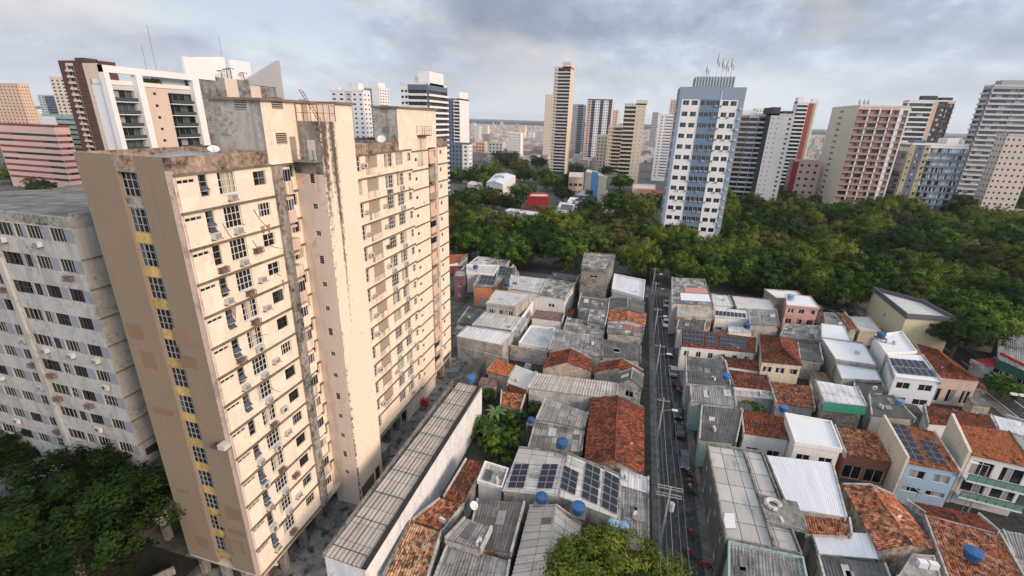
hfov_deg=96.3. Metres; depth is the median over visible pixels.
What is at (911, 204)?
tree
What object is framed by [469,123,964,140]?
river
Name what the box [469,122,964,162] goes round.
distant low town
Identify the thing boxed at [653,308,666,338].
utility pole
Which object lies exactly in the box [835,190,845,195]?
window
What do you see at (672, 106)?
tower block
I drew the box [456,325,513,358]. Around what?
warehouse
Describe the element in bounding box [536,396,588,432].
house
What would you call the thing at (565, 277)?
house
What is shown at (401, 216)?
window
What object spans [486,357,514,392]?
house
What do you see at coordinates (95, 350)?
window
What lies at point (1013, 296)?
tree
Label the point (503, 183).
warehouse
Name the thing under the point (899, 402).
water tank
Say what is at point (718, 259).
tree
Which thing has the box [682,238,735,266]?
tree
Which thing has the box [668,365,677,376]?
parked car
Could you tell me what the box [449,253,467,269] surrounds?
house
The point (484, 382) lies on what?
lean to
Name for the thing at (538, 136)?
apartment building
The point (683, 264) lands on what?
tree
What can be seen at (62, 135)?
window
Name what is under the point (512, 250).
tree
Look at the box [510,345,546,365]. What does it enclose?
yard wall
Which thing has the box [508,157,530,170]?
tree
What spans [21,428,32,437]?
window
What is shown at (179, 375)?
stair window
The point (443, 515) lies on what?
house
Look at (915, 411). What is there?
lean to
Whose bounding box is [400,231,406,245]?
window
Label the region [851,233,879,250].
tree
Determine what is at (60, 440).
window
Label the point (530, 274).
boulevard pavement
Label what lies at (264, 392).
window
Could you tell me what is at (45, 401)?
window
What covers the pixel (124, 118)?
window
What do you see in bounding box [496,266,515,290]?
house
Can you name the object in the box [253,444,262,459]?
awning window
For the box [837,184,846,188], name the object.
window
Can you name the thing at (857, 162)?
window
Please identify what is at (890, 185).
window
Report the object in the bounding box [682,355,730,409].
house
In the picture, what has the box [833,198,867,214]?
tree
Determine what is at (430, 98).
window
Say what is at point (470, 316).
house
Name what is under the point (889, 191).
window
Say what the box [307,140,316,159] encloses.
roof door
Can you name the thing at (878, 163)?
window
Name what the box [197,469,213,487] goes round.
stair window
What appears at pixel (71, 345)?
window
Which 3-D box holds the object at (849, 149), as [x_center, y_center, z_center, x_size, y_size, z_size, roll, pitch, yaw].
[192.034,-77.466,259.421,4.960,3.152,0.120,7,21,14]
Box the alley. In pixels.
[280,358,487,575]
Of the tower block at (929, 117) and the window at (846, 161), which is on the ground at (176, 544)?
the tower block at (929, 117)
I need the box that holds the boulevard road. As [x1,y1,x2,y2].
[468,257,829,305]
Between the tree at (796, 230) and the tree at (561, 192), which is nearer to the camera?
the tree at (796, 230)
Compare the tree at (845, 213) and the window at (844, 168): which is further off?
the window at (844, 168)
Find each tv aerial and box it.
[773,538,786,559]
[983,532,998,551]
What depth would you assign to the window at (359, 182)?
58.53 m
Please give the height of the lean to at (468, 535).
6.320 m
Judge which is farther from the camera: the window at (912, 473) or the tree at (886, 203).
the tree at (886, 203)
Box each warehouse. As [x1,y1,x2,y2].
[322,380,481,575]
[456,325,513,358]
[486,172,515,194]
[527,372,618,419]
[700,442,807,575]
[764,453,847,539]
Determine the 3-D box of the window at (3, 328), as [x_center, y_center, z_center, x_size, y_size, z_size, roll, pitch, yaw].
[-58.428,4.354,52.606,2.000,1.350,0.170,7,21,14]
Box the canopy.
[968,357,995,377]
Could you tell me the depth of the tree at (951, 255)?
155.45 m
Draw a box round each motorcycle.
[682,546,695,559]
[683,466,695,474]
[683,471,695,479]
[684,478,696,484]
[684,482,697,490]
[685,487,698,497]
[687,528,694,540]
[697,559,712,571]
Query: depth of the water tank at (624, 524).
54.08 m
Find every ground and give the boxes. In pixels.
[0,106,1022,565]
[0,496,198,575]
[440,283,651,575]
[659,208,980,298]
[694,299,1023,575]
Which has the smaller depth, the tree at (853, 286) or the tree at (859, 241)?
the tree at (853, 286)
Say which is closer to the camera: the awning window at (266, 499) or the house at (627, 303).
the awning window at (266, 499)
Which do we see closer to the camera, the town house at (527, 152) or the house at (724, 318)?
the house at (724, 318)
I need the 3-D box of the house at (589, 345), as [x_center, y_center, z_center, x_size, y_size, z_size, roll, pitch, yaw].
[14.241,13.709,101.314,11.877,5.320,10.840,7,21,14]
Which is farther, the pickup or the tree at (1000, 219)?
the tree at (1000, 219)
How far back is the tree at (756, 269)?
142.90 m
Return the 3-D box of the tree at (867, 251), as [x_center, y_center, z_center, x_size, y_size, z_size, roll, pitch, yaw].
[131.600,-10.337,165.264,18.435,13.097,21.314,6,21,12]
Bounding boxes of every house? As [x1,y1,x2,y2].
[381,520,441,575]
[411,497,463,555]
[433,543,510,575]
[443,458,484,518]
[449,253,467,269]
[450,266,464,293]
[451,324,467,347]
[454,270,465,301]
[457,306,485,325]
[466,264,498,291]
[467,181,482,189]
[469,256,494,264]
[472,310,528,345]
[472,498,524,575]
[473,153,481,161]
[473,274,504,306]
[477,461,508,500]
[486,290,532,316]
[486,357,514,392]
[488,258,518,276]
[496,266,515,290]
[500,389,525,422]
[502,446,619,527]
[505,208,537,216]
[507,364,535,408]
[508,274,547,311]
[512,504,581,575]
[518,325,553,357]
[520,204,546,214]
[523,149,531,155]
[528,419,584,456]
[531,309,564,328]
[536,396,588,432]
[538,278,576,318]
[542,347,592,378]
[548,327,602,374]
[549,272,579,295]
[556,202,576,213]
[563,316,604,337]
[567,197,583,210]
[578,159,590,167]
[578,292,609,320]
[584,394,644,474]
[587,308,608,338]
[591,157,595,168]
[593,357,643,382]
[601,338,641,365]
[607,320,643,345]
[608,310,646,341]
[609,297,644,313]
[611,273,644,300]
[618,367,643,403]
[618,485,648,550]
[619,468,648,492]
[632,183,654,195]
[635,189,663,198]
[667,277,713,333]
[674,306,713,337]
[674,318,705,347]
[677,327,757,370]
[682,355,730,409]
[687,384,736,430]
[695,404,743,466]
[711,294,733,323]
[712,307,748,333]
[719,354,759,373]
[722,540,807,575]
[727,325,753,336]
[728,369,773,398]
[732,296,775,310]
[737,408,789,456]
[747,309,779,344]
[755,334,801,383]
[763,289,800,317]
[768,380,815,416]
[780,294,819,329]
[780,324,820,346]
[784,412,842,465]
[797,342,823,379]
[798,515,852,560]
[805,532,881,575]
[811,379,866,428]
[815,555,890,575]
[819,323,851,343]
[820,312,847,329]
[820,337,876,381]
[831,363,881,385]
[834,424,892,485]
[837,311,857,340]
[841,483,935,575]
[850,316,880,345]
[852,381,886,402]
[862,393,915,431]
[869,331,916,375]
[877,415,961,506]
[880,354,941,412]
[896,553,940,575]
[904,499,1000,534]
[915,344,980,406]
[918,404,998,437]
[921,514,1023,575]
[941,413,1023,515]
[991,413,1023,447]
[1001,528,1023,570]
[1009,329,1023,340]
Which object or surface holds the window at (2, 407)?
in the apartment block at (78, 298)
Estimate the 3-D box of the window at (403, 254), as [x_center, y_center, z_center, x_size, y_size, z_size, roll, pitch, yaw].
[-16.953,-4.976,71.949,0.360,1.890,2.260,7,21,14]
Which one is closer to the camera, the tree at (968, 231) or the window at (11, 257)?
the window at (11, 257)
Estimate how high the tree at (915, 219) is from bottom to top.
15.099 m
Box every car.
[662,318,667,326]
[663,300,668,306]
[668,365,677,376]
[671,403,682,418]
[673,421,685,438]
[677,449,690,468]
[1009,392,1023,396]
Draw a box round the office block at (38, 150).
[0,123,81,190]
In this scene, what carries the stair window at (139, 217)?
in the apartment block at (278, 270)
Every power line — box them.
[650,271,660,568]
[654,303,667,563]
[655,282,673,566]
[658,280,682,571]
[660,276,689,568]
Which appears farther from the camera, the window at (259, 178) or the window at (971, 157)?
the window at (971, 157)
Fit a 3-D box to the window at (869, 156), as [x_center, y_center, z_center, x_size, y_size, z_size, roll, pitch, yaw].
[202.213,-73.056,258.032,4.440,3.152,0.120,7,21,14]
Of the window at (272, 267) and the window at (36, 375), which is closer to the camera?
the window at (272, 267)
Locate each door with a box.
[289,136,297,159]
[299,99,308,120]
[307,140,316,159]
[362,472,374,497]
[375,465,379,480]
[479,298,487,306]
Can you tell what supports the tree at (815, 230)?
on the park ground at (800, 213)
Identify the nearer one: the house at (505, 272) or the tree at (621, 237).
the house at (505, 272)
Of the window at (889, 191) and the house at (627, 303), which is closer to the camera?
the house at (627, 303)
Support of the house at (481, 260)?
on the ground at (176, 544)
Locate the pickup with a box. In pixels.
[665,346,673,356]
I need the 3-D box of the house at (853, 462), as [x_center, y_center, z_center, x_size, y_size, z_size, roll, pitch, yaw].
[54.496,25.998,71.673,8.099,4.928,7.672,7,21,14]
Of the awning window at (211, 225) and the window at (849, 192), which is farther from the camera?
the window at (849, 192)
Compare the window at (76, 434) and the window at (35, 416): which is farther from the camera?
the window at (35, 416)
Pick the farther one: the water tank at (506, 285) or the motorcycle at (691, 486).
the water tank at (506, 285)
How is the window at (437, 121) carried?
in the tower block at (426, 89)
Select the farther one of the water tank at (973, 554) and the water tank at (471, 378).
the water tank at (471, 378)
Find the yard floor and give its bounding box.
[186,358,455,575]
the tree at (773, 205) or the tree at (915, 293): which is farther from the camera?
the tree at (773, 205)
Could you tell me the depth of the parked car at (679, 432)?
77.87 m
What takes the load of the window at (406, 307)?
in the apartment block at (278, 270)
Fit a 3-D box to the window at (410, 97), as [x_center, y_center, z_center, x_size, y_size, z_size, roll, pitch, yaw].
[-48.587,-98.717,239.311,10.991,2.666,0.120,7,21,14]
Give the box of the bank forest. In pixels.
[35,107,966,138]
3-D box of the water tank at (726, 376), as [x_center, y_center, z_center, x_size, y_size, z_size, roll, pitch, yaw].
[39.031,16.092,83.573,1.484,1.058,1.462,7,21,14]
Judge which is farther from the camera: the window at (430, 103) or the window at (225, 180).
the window at (430, 103)
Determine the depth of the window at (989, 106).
267.49 m
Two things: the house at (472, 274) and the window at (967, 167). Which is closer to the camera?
the house at (472, 274)
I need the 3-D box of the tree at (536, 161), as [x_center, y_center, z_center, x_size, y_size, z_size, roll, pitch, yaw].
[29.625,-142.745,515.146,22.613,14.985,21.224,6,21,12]
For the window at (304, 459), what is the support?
in the apartment block at (278, 270)
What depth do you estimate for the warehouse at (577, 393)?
82.39 m
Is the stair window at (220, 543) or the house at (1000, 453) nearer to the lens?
the stair window at (220, 543)
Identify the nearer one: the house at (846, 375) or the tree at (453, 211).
the house at (846, 375)
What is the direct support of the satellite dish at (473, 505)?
on the house at (503, 541)
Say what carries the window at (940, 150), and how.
in the apartment building at (929, 173)
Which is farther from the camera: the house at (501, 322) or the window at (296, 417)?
the house at (501, 322)
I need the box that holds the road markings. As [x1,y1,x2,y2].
[945,348,1023,417]
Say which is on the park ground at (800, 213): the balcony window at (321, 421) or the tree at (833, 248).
the tree at (833, 248)
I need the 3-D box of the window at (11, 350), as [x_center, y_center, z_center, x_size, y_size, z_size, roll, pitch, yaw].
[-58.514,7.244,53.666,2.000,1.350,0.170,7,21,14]
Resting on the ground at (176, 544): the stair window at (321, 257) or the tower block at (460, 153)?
the tower block at (460, 153)
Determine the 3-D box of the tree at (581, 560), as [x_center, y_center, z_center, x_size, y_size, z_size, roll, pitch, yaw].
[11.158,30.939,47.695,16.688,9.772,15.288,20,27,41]
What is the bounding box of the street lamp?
[967,460,989,511]
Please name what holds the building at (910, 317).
on the yard ground at (1012, 521)
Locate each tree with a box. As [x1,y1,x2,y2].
[0,163,10,179]
[0,422,43,486]
[0,439,185,575]
[18,176,57,189]
[448,193,466,207]
[448,201,479,231]
[449,165,465,182]
[449,218,478,253]
[449,223,512,258]
[450,187,481,206]
[455,203,500,227]
[461,163,484,180]
[467,183,498,205]
[472,226,534,266]
[474,172,490,187]
[478,208,521,236]
[479,158,507,176]
[480,188,502,209]
[490,148,522,166]
[497,192,524,208]
[499,208,541,234]
[507,181,537,202]
[507,226,553,265]
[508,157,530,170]
[513,166,532,182]
[520,218,562,251]
[529,155,547,167]
[529,165,554,182]
[532,204,583,236]
[539,226,594,269]
[539,519,698,575]
[540,171,566,190]
[554,184,575,201]
[561,172,569,187]
[565,221,614,253]
[567,163,584,171]
[567,205,593,229]
[572,194,608,210]
[583,205,624,227]
[585,189,606,195]
[591,219,638,253]
[597,165,615,174]
[598,189,635,213]
[608,213,652,244]
[610,172,633,188]
[614,236,665,278]
[615,209,641,222]
[618,192,658,219]
[632,217,667,249]
[640,190,662,213]
[647,222,698,255]
[660,249,699,277]
[663,230,710,254]
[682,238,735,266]
[688,263,730,288]
[701,246,738,269]
[705,232,762,253]
[718,237,759,256]
[719,217,737,241]
[721,210,741,228]
[723,197,742,215]
[726,190,743,204]
[726,217,776,240]
[726,245,800,292]
[737,194,766,212]
[738,225,793,253]
[740,207,782,224]
[744,192,763,204]
[746,247,772,262]
[756,211,811,241]
[758,196,801,214]
[770,208,800,223]
[770,239,825,266]
[776,185,796,201]
[778,244,816,284]
[782,260,836,295]
[786,194,807,213]
[788,235,814,249]
[793,197,816,216]
[797,207,826,236]
[798,259,889,308]
[805,224,838,236]
[806,229,854,249]
[807,188,835,211]
[809,237,869,271]
[815,202,840,213]
[824,201,878,225]
[824,216,857,240]
[832,251,908,291]
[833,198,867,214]
[846,214,901,243]
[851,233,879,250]
[857,240,916,270]
[859,192,902,213]
[862,221,933,254]
[866,206,886,220]
[866,258,948,292]
[882,211,910,222]
[889,212,933,238]
[890,246,938,271]
[892,193,931,213]
[896,284,949,305]
[909,282,992,321]
[911,258,969,289]
[916,209,957,222]
[920,225,972,252]
[922,215,971,232]
[923,244,973,264]
[925,315,998,358]
[932,289,1023,346]
[935,199,974,219]
[942,191,978,212]
[946,259,1009,293]
[953,236,1022,269]
[954,225,990,250]
[957,204,1014,223]
[958,269,1023,295]
[963,215,1003,232]
[970,275,1023,315]
[975,224,1023,248]
[976,251,1023,279]
[980,373,1023,401]
[982,210,1023,230]
[998,241,1023,267]
[1008,204,1023,219]
[1016,194,1023,208]
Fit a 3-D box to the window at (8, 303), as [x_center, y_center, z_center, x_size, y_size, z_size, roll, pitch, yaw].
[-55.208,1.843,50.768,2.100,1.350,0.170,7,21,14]
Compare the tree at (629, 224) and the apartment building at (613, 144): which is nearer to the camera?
the tree at (629, 224)
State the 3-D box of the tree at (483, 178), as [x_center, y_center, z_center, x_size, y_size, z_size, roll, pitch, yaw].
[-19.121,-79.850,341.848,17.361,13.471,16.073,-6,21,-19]
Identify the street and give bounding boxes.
[653,295,704,575]
[866,298,1023,418]
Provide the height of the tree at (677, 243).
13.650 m
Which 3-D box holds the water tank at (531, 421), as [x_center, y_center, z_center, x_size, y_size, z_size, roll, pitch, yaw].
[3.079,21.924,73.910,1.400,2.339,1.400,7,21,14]
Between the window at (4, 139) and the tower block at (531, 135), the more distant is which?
the tower block at (531, 135)
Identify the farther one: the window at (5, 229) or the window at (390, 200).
the window at (390, 200)
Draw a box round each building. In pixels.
[476,141,487,152]
[482,125,489,137]
[488,141,505,163]
[508,132,523,158]
[520,125,526,130]
[536,131,543,141]
[568,172,583,196]
[575,189,607,207]
[578,252,614,308]
[584,169,606,207]
[595,134,607,170]
[604,125,622,176]
[783,159,820,198]
[866,287,956,351]
[885,138,969,216]
[971,133,1023,212]
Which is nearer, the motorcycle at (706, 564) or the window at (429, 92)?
the motorcycle at (706, 564)
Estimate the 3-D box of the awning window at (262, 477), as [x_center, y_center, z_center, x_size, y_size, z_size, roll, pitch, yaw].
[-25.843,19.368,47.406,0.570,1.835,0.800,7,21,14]
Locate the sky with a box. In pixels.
[0,0,1023,133]
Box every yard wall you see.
[458,346,507,366]
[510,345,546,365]
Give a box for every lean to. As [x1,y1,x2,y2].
[444,516,491,555]
[458,358,487,385]
[478,377,497,397]
[523,363,531,369]
[566,308,574,317]
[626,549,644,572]
[644,287,649,297]
[713,328,725,333]
[734,402,752,410]
[735,390,772,413]
[808,370,830,382]
[809,379,820,390]
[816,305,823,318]
[816,312,822,324]
[854,310,866,316]
[904,403,922,427]
[962,396,990,413]
[972,383,987,397]
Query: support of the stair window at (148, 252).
in the apartment block at (278, 270)
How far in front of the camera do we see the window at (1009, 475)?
62.50 m
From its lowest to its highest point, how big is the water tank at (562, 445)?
3.204 m
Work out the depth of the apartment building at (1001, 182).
245.01 m
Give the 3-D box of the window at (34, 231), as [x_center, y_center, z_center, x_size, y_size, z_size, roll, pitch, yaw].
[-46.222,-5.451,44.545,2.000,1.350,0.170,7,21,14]
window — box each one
[0,132,55,136]
[0,138,57,143]
[0,144,60,149]
[0,222,13,235]
[0,322,7,331]
[0,365,7,374]
[0,404,7,412]
[2,150,62,155]
[2,423,16,433]
[3,251,23,264]
[3,345,16,355]
[3,386,16,396]
[4,156,63,162]
[4,299,13,309]
[6,163,65,168]
[9,169,67,174]
[10,175,69,181]
[12,368,25,378]
[12,407,24,417]
[13,223,23,236]
[13,280,33,293]
[13,324,23,335]
[19,86,38,123]
[21,390,33,400]
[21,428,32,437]
[23,307,43,320]
[23,349,32,359]
[24,254,33,266]
[26,225,42,239]
[30,412,42,421]
[31,372,40,382]
[33,334,52,346]
[34,283,43,294]
[36,255,52,269]
[38,432,50,442]
[40,395,49,404]
[42,358,61,371]
[44,311,52,322]
[46,285,62,298]
[48,416,56,425]
[49,228,66,242]
[51,383,69,395]
[53,337,61,348]
[56,134,70,136]
[56,313,71,325]
[56,437,64,446]
[58,141,72,143]
[59,259,75,272]
[59,406,77,417]
[61,147,74,149]
[62,363,70,373]
[64,339,80,352]
[67,428,85,440]
[69,288,85,301]
[71,387,78,397]
[73,365,88,377]
[78,317,93,329]
[79,411,86,420]
[82,390,96,401]
[87,344,102,356]
[87,433,94,442]
[90,413,103,424]
[95,370,110,382]
[98,436,111,445]
[104,395,118,406]
[111,418,125,429]
[113,90,133,101]
[116,102,135,113]
[118,441,132,452]
[119,115,138,126]
[120,172,141,196]
[123,128,141,138]
[126,140,143,147]
[129,207,150,232]
[138,243,158,267]
[147,276,166,299]
[155,308,173,330]
[163,338,180,359]
[168,93,190,103]
[170,105,192,114]
[171,367,188,387]
[173,116,194,125]
[175,127,197,136]
[177,138,199,146]
[177,179,193,184]
[178,394,195,414]
[184,420,201,439]
[185,216,201,221]
[191,446,207,464]
[193,250,208,258]
[197,174,210,196]
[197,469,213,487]
[200,284,215,291]
[203,492,218,509]
[205,210,218,233]
[207,315,221,324]
[209,514,224,531]
[212,245,222,265]
[214,345,228,354]
[214,535,225,550]
[217,171,238,195]
[219,278,229,297]
[221,374,233,383]
[223,205,244,229]
[225,309,237,329]
[227,401,239,411]
[230,238,249,262]
[231,339,243,358]
[232,427,244,437]
[236,269,254,293]
[237,367,247,384]
[241,298,260,322]
[242,394,253,412]
[247,327,264,351]
[248,420,255,435]
[252,353,269,377]
[253,170,265,185]
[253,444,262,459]
[257,380,273,403]
[258,202,269,216]
[258,468,267,485]
[262,404,277,428]
[262,491,271,507]
[263,232,274,246]
[266,428,281,451]
[267,511,273,525]
[268,261,278,275]
[271,450,285,473]
[271,532,279,548]
[272,289,282,303]
[275,472,289,495]
[277,315,286,329]
[279,493,292,516]
[281,340,290,355]
[283,169,290,181]
[283,515,296,536]
[285,365,294,379]
[286,165,292,176]
[287,194,296,204]
[287,198,294,210]
[289,388,297,402]
[291,221,299,233]
[292,410,301,424]
[295,248,303,259]
[296,432,304,446]
[298,279,305,291]
[299,453,307,467]
[302,305,308,317]
[303,473,310,486]
[305,329,311,340]
[306,492,313,505]
[308,353,315,363]
[309,174,314,182]
[312,374,318,385]
[315,395,320,407]
[318,416,323,427]
[319,256,323,263]
[320,436,326,447]
[323,455,328,467]
[326,473,331,485]
[356,157,359,171]
[358,181,361,195]
[360,204,363,217]
[362,227,365,240]
[364,94,371,136]
[364,249,366,261]
[366,270,368,281]
[367,290,370,302]
[384,153,392,167]
[385,175,394,189]
[387,196,394,210]
[388,216,396,230]
[389,236,396,250]
[391,255,398,269]
[392,274,399,288]
[393,292,400,305]
[394,309,401,323]
[395,152,401,165]
[395,326,402,340]
[396,343,403,355]
[397,173,402,186]
[398,193,405,206]
[398,359,404,373]
[399,212,406,226]
[399,375,405,387]
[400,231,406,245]
[400,391,406,404]
[401,249,407,263]
[402,267,407,281]
[403,285,408,298]
[404,302,410,315]
[405,319,411,332]
[406,335,411,348]
[407,351,411,364]
[408,365,413,379]
[409,90,425,92]
[409,96,428,99]
[409,102,426,105]
[409,380,413,393]
[426,96,445,100]
[426,102,445,106]
[428,90,445,95]
[431,108,445,111]
[436,114,445,117]
[436,120,445,122]
[436,125,446,128]
[436,131,446,133]
[584,133,607,156]
[623,119,634,121]
[623,123,633,125]
[623,127,633,129]
[625,106,635,108]
[625,391,633,397]
[683,100,688,104]
[690,226,713,238]
[691,100,697,104]
[713,542,716,557]
[722,101,728,105]
[726,124,732,128]
[730,101,736,105]
[762,366,771,371]
[767,450,779,455]
[775,368,784,372]
[788,369,797,374]
[796,454,809,459]
[818,457,831,462]
[834,196,843,199]
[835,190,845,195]
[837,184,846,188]
[839,179,848,182]
[840,173,850,176]
[840,465,861,479]
[842,166,851,170]
[843,160,853,165]
[845,154,855,158]
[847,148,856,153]
[847,191,855,196]
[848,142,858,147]
[848,185,856,190]
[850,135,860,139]
[850,179,858,184]
[851,173,860,178]
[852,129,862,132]
[853,167,862,172]
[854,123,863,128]
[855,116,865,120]
[855,161,863,166]
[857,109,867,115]
[857,155,865,160]
[857,192,865,195]
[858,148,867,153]
[859,186,867,191]
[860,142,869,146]
[860,180,869,185]
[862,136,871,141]
[862,174,870,177]
[862,469,883,483]
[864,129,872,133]
[864,167,872,171]
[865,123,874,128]
[865,161,874,166]
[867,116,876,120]
[867,155,876,159]
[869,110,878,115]
[869,149,878,154]
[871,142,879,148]
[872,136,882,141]
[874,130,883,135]
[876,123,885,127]
[876,162,883,167]
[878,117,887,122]
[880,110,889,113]
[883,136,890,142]
[885,189,896,195]
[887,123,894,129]
[887,183,897,189]
[889,177,899,183]
[891,171,901,177]
[893,165,903,171]
[895,159,905,165]
[895,382,909,388]
[897,152,907,158]
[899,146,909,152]
[900,486,919,492]
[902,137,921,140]
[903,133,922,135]
[904,128,924,130]
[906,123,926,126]
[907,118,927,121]
[908,469,925,478]
[909,103,932,106]
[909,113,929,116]
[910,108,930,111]
[911,399,926,404]
[917,384,931,391]
[923,167,929,171]
[925,490,943,497]
[926,180,932,185]
[932,388,940,400]
[932,474,950,483]
[937,148,943,152]
[943,389,955,401]
[945,168,951,173]
[950,155,956,159]
[958,190,975,192]
[958,391,969,403]
[959,185,977,188]
[959,479,985,494]
[961,180,979,183]
[962,170,982,173]
[963,175,980,178]
[966,166,984,168]
[967,156,987,159]
[968,161,986,164]
[968,460,994,477]
[971,151,989,154]
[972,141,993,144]
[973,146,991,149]
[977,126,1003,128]
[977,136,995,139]
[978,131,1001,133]
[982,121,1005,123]
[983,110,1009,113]
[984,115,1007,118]
[988,94,1015,97]
[988,105,1011,107]
[988,488,1015,501]
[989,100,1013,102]
[993,89,1017,91]
[994,367,1005,374]
[997,467,1023,484]
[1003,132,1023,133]
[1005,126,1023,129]
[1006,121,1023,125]
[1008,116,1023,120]
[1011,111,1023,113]
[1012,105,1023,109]
[1015,378,1023,387]
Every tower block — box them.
[0,83,39,123]
[36,109,43,123]
[37,95,59,114]
[41,114,82,151]
[49,77,72,114]
[58,58,118,150]
[90,25,210,149]
[181,35,284,144]
[330,83,372,137]
[363,82,389,136]
[400,71,449,193]
[448,92,468,142]
[448,142,471,182]
[528,133,534,137]
[542,94,552,154]
[549,62,574,174]
[570,104,585,153]
[583,99,613,157]
[612,110,619,124]
[617,100,647,186]
[648,112,658,147]
[651,114,672,180]
[658,51,746,251]
[669,100,675,148]
[728,110,765,200]
[749,107,794,201]
[753,109,763,113]
[780,95,818,187]
[813,99,911,215]
[901,96,955,142]
[953,80,1023,196]
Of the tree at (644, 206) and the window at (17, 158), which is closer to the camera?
the tree at (644, 206)
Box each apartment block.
[0,184,175,540]
[73,90,451,575]
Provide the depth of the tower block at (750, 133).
294.58 m
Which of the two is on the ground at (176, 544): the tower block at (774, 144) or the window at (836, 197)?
the tower block at (774, 144)
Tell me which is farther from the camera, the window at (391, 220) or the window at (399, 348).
the window at (399, 348)
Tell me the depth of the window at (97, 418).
52.01 m
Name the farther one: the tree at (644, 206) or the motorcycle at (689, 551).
the tree at (644, 206)
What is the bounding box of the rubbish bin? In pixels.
[421,398,427,406]
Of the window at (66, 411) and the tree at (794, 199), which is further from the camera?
the tree at (794, 199)
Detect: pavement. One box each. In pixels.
[518,271,647,287]
[648,294,663,570]
[668,296,715,575]
[710,292,833,309]
[876,283,985,358]
[983,393,1012,417]
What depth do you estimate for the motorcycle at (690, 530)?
58.97 m
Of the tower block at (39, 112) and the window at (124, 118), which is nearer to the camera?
the window at (124, 118)
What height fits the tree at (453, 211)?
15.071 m
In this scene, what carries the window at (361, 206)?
in the apartment block at (278, 270)
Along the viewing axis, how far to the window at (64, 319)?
47.76 m
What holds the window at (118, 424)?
in the apartment block at (78, 298)
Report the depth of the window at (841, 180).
265.05 m
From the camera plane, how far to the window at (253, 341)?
44.57 m
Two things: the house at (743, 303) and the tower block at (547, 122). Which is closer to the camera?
the house at (743, 303)
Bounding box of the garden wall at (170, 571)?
[153,566,175,575]
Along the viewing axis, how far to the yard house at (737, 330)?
110.81 m
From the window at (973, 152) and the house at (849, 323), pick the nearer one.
the house at (849, 323)
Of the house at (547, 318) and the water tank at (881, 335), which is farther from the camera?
the house at (547, 318)
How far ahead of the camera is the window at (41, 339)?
49.92 m
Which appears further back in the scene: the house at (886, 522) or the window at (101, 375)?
the house at (886, 522)
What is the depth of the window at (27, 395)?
55.86 m
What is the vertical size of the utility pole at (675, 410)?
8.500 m
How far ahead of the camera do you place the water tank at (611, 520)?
54.30 m
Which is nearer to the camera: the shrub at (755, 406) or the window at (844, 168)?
the shrub at (755, 406)
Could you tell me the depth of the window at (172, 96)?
124.56 m
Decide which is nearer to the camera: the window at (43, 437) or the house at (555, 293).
the window at (43, 437)
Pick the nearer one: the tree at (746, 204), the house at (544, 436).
the house at (544, 436)
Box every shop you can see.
[527,193,548,205]
[991,338,1023,387]
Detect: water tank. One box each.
[466,374,475,382]
[503,282,510,289]
[526,416,535,431]
[533,491,548,507]
[554,437,569,455]
[569,500,586,527]
[607,518,619,531]
[619,521,629,539]
[722,372,730,380]
[743,322,750,328]
[779,404,788,412]
[787,294,794,299]
[873,331,887,342]
[894,398,905,406]
[963,544,984,563]
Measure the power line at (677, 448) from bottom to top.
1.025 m
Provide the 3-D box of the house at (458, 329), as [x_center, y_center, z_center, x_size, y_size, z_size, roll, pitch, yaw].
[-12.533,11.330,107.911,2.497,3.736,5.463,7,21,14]
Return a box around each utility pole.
[651,268,662,293]
[652,282,663,309]
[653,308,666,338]
[654,344,671,380]
[656,398,677,440]
[656,483,682,542]
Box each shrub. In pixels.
[470,414,503,441]
[476,423,527,462]
[482,387,496,403]
[499,406,529,426]
[526,400,541,416]
[741,400,766,412]
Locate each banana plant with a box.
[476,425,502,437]
[483,405,509,423]
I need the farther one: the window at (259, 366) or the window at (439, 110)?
the window at (439, 110)
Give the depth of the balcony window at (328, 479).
59.16 m
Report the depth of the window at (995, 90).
264.53 m
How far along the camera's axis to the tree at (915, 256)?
160.43 m
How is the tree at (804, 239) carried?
on the park ground at (800, 213)
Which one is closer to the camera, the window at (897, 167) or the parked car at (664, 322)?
the parked car at (664, 322)
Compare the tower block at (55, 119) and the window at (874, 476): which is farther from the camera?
the tower block at (55, 119)
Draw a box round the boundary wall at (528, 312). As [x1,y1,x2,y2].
[511,300,533,331]
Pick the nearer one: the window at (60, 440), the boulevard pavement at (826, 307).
the window at (60, 440)
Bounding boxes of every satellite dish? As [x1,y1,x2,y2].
[207,145,219,153]
[377,135,385,141]
[470,501,477,511]
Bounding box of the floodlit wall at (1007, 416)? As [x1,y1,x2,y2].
[1005,414,1023,421]
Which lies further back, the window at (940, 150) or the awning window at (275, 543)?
the window at (940, 150)
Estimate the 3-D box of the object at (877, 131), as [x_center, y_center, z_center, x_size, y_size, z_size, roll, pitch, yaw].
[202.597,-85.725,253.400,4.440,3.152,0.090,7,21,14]

